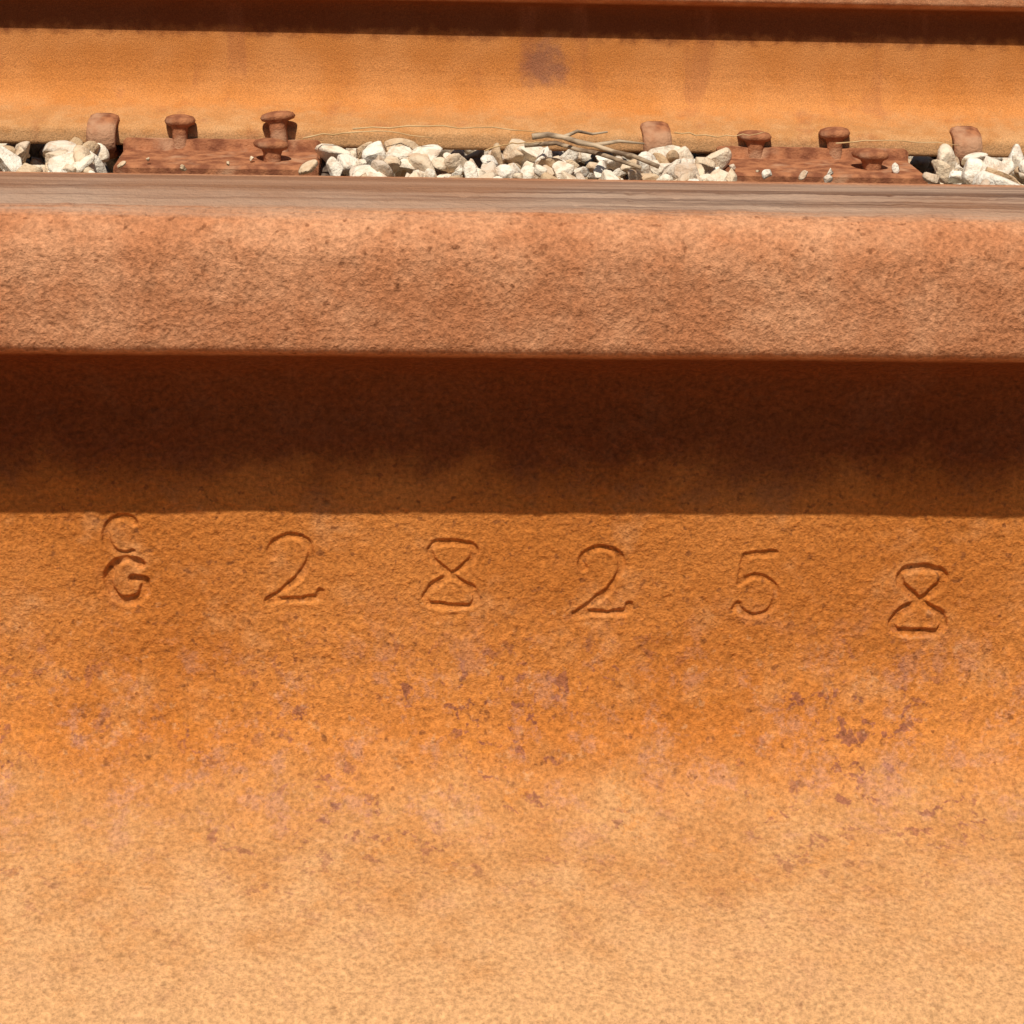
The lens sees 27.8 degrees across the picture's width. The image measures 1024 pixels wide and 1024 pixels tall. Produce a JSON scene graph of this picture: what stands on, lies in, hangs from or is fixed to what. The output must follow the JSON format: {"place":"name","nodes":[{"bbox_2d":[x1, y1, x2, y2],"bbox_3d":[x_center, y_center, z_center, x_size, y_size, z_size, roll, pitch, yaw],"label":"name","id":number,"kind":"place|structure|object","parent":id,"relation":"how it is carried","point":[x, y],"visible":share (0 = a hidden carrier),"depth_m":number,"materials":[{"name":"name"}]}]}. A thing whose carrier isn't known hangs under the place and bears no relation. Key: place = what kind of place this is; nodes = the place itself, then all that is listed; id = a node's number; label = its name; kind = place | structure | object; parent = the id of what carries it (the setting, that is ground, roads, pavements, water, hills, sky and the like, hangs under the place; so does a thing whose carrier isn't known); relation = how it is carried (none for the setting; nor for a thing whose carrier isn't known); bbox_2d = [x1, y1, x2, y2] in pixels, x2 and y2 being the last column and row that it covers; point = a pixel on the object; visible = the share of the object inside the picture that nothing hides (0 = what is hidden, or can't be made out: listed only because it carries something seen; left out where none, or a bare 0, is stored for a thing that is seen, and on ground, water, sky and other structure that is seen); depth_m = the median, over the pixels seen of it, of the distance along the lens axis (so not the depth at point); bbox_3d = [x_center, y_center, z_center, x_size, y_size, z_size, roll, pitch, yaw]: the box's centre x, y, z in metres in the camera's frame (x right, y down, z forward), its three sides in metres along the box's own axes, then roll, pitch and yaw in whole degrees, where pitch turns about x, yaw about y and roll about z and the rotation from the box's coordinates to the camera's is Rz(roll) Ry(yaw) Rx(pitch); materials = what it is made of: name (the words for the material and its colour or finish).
{"place":"outdoors","nodes":[
{"label":"outdoors","id":0,"kind":"place"},
{"bbox_2d":[103,150,628,172],"bbox_3d":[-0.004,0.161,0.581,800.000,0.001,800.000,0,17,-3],"label":"ground","id":1,"kind":"structure","parent":0,"point":[623,158],"depth_m":2.51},
{"bbox_2d":[319,148,343,175],"bbox_3d":[-0.257,-0.045,1.409,0.231,0.172,2.600,0,17,-3],"label":"wooden railroad tie","id":2,"kind":"object","parent":1,"relation":"on","point":[324,170],"depth_m":2.12,"materials":[{"name":"brown wood"}]},
{"bbox_2d":[165,114,195,148],"bbox_3d":[-0.341,-0.344,2.134,0.031,0.130,0.037,0,18,-6],"label":"railroad spike","id":3,"kind":"object","parent":2,"relation":"on","point":[179,124],"visible":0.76,"depth_m":2.10,"materials":[{"name":"brown metal"}]},
{"bbox_2d":[113,137,321,175],"bbox_3d":[-0.302,-0.394,2.206,0.200,0.027,0.370,0,17,-4],"label":"tie plate","id":4,"kind":"object","parent":2,"relation":"on","point":[199,156],"visible":0.41,"depth_m":2.08,"materials":[{"name":"brown metal"}]},
{"bbox_2d":[253,138,288,161],"bbox_3d":[-0.245,-0.311,2.083,0.034,0.129,0.037,-2,17,-21],"label":"railroad spike","id":5,"kind":"object","parent":2,"relation":"on","point":[272,149],"visible":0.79,"depth_m":2.06,"materials":[{"name":"brown metal"}]},
{"bbox_2d":[260,111,294,151],"bbox_3d":[-0.234,-0.349,2.133,0.035,0.127,0.037,-5,12,4],"label":"railroad spike","id":6,"kind":"object","parent":2,"relation":"on","point":[276,121],"visible":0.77,"depth_m":2.11,"materials":[{"name":"brown metal"}]},
{"bbox_2d":[0,137,1023,184],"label":"gravel ballast","id":7,"kind":"structure","parent":1,"relation":"on","point":[398,157],"depth_m":2.05,"materials":[{"name":"gravel"}]},
{"bbox_2d":[303,131,432,138],"bbox_3d":[-0.144,-0.378,2.074,0.131,0.008,0.003,-2,17,-12],"label":"dry grass stalk","id":8,"kind":"object","parent":7,"relation":"on","point":[359,132],"visible":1,"depth_m":2.07,"materials":[{"name":"plant"}]},
{"bbox_2d":[353,125,540,132],"bbox_3d":[-0.056,-0.387,2.095,0.211,0.011,0.010,0,17,-4],"label":"dry grass stalk","id":9,"kind":"object","parent":7,"relation":"on","point":[437,126],"visible":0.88,"depth_m":2.09,"materials":[{"name":"plant"}]},
{"bbox_2d":[485,141,539,150],"bbox_3d":[0.008,-0.359,2.029,0.076,0.008,0.003,-7,19,-25],"label":"dry grass stalk","id":10,"kind":"object","parent":7,"relation":"on","point":[510,143],"visible":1,"depth_m":2.02,"materials":[{"name":"plant"}]},
{"bbox_2d":[524,141,641,169],"bbox_3d":[0.070,-0.350,2.027,0.122,0.022,0.008,8,18,20],"label":"dry twig","id":11,"kind":"object","parent":7,"relation":"on","point":[583,150],"visible":1,"depth_m":2.02,"materials":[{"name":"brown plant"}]},
{"bbox_2d":[532,129,659,168],"bbox_3d":[0.085,-0.355,2.017,0.128,0.031,0.041,6,18,14],"label":"dry twig","id":12,"kind":"object","parent":7,"relation":"on","point":[578,142],"visible":1,"depth_m":2.01,"materials":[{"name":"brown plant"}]},
{"bbox_2d":[674,132,763,137],"bbox_3d":[0.211,-0.384,2.107,0.094,0.006,0.010,0,17,-3],"label":"dry grass stalk","id":13,"kind":"object","parent":7,"relation":"on","point":[714,136],"visible":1,"depth_m":2.11,"materials":[{"name":"plant"}]},
{"bbox_2d":[836,140,958,145],"bbox_3d":[0.395,-0.378,2.119,0.130,0.006,0.004,-1,17,-7],"label":"dry grass stalk","id":14,"kind":"object","parent":7,"relation":"on","point":[890,140],"visible":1,"depth_m":2.12,"materials":[{"name":"plant"}]},
{"bbox_3d":[0.357,-0.043,1.445,0.231,0.172,2.600,0,17,-3],"label":"wooden railroad tie","id":15,"kind":"object","parent":1,"relation":"on","visible":0},
{"bbox_2d":[737,130,771,157],"bbox_3d":[0.250,-0.336,2.170,0.035,0.126,0.037,0,17,-6],"label":"railroad spike","id":16,"kind":"object","parent":15,"relation":"on","point":[755,144],"visible":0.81,"depth_m":2.14,"materials":[{"name":"brown metal"}]},
{"bbox_2d":[696,146,927,183],"bbox_3d":[0.308,-0.392,2.242,0.200,0.027,0.370,0,17,-3],"label":"tie plate","id":17,"kind":"object","parent":15,"relation":"on","point":[786,164],"visible":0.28,"depth_m":2.11,"materials":[{"name":"brown metal"}]},
{"bbox_2d":[818,126,849,158],"bbox_3d":[0.338,-0.336,2.175,0.033,0.135,0.037,-1,18,6],"label":"railroad spike","id":18,"kind":"object","parent":15,"relation":"on","point":[832,136],"visible":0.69,"depth_m":2.15,"materials":[{"name":"brown metal"}]},
{"bbox_2d":[851,148,888,170],"bbox_3d":[0.361,-0.304,2.121,0.035,0.137,0.037,-2,18,-15],"label":"railroad spike","id":19,"kind":"object","parent":15,"relation":"on","point":[872,159],"visible":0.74,"depth_m":2.09,"materials":[{"name":"brown metal"}]},
{"bbox_3d":[-5.168,-0.065,1.122,0.231,0.172,2.600,0,17,-4],"label":"wooden railroad tie","id":20,"kind":"object","parent":1,"relation":"on","visible":0},
{"bbox_2d":[0,171,1023,1023],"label":"steel rail","id":21,"kind":"object","parent":20,"relation":"on","point":[498,601],"visible":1,"depth_m":0.52,"materials":[{"name":"orange metal"}]},
{"bbox_2d":[0,0,1023,157],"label":"steel rail","id":22,"kind":"object","parent":20,"relation":"on","point":[792,73],"visible":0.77,"depth_m":2.18,"materials":[{"name":"orange metal"}]},
{"bbox_2d":[86,113,122,159],"bbox_3d":[-0.419,-0.406,2.193,0.030,0.048,0.192,1,17,-1],"label":"rail anchor","id":23,"kind":"object","parent":22,"relation":"attached to","point":[101,128],"visible":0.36,"depth_m":2.10,"materials":[{"name":"brown metal"}]},
{"bbox_2d":[629,121,671,154],"bbox_3d":[0.143,-0.403,2.226,0.030,0.048,0.192,0,17,-5],"label":"rail anchor","id":24,"kind":"object","parent":22,"relation":"attached to","point":[656,134],"visible":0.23,"depth_m":2.14,"materials":[{"name":"brown metal"}]},
{"bbox_2d":[931,126,981,167],"bbox_3d":[0.474,-0.402,2.245,0.030,0.048,0.192,1,17,-1],"label":"rail anchor","id":25,"kind":"object","parent":22,"relation":"attached to","point":[967,139],"visible":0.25,"depth_m":2.15,"materials":[{"name":"brown metal"}]}
]}

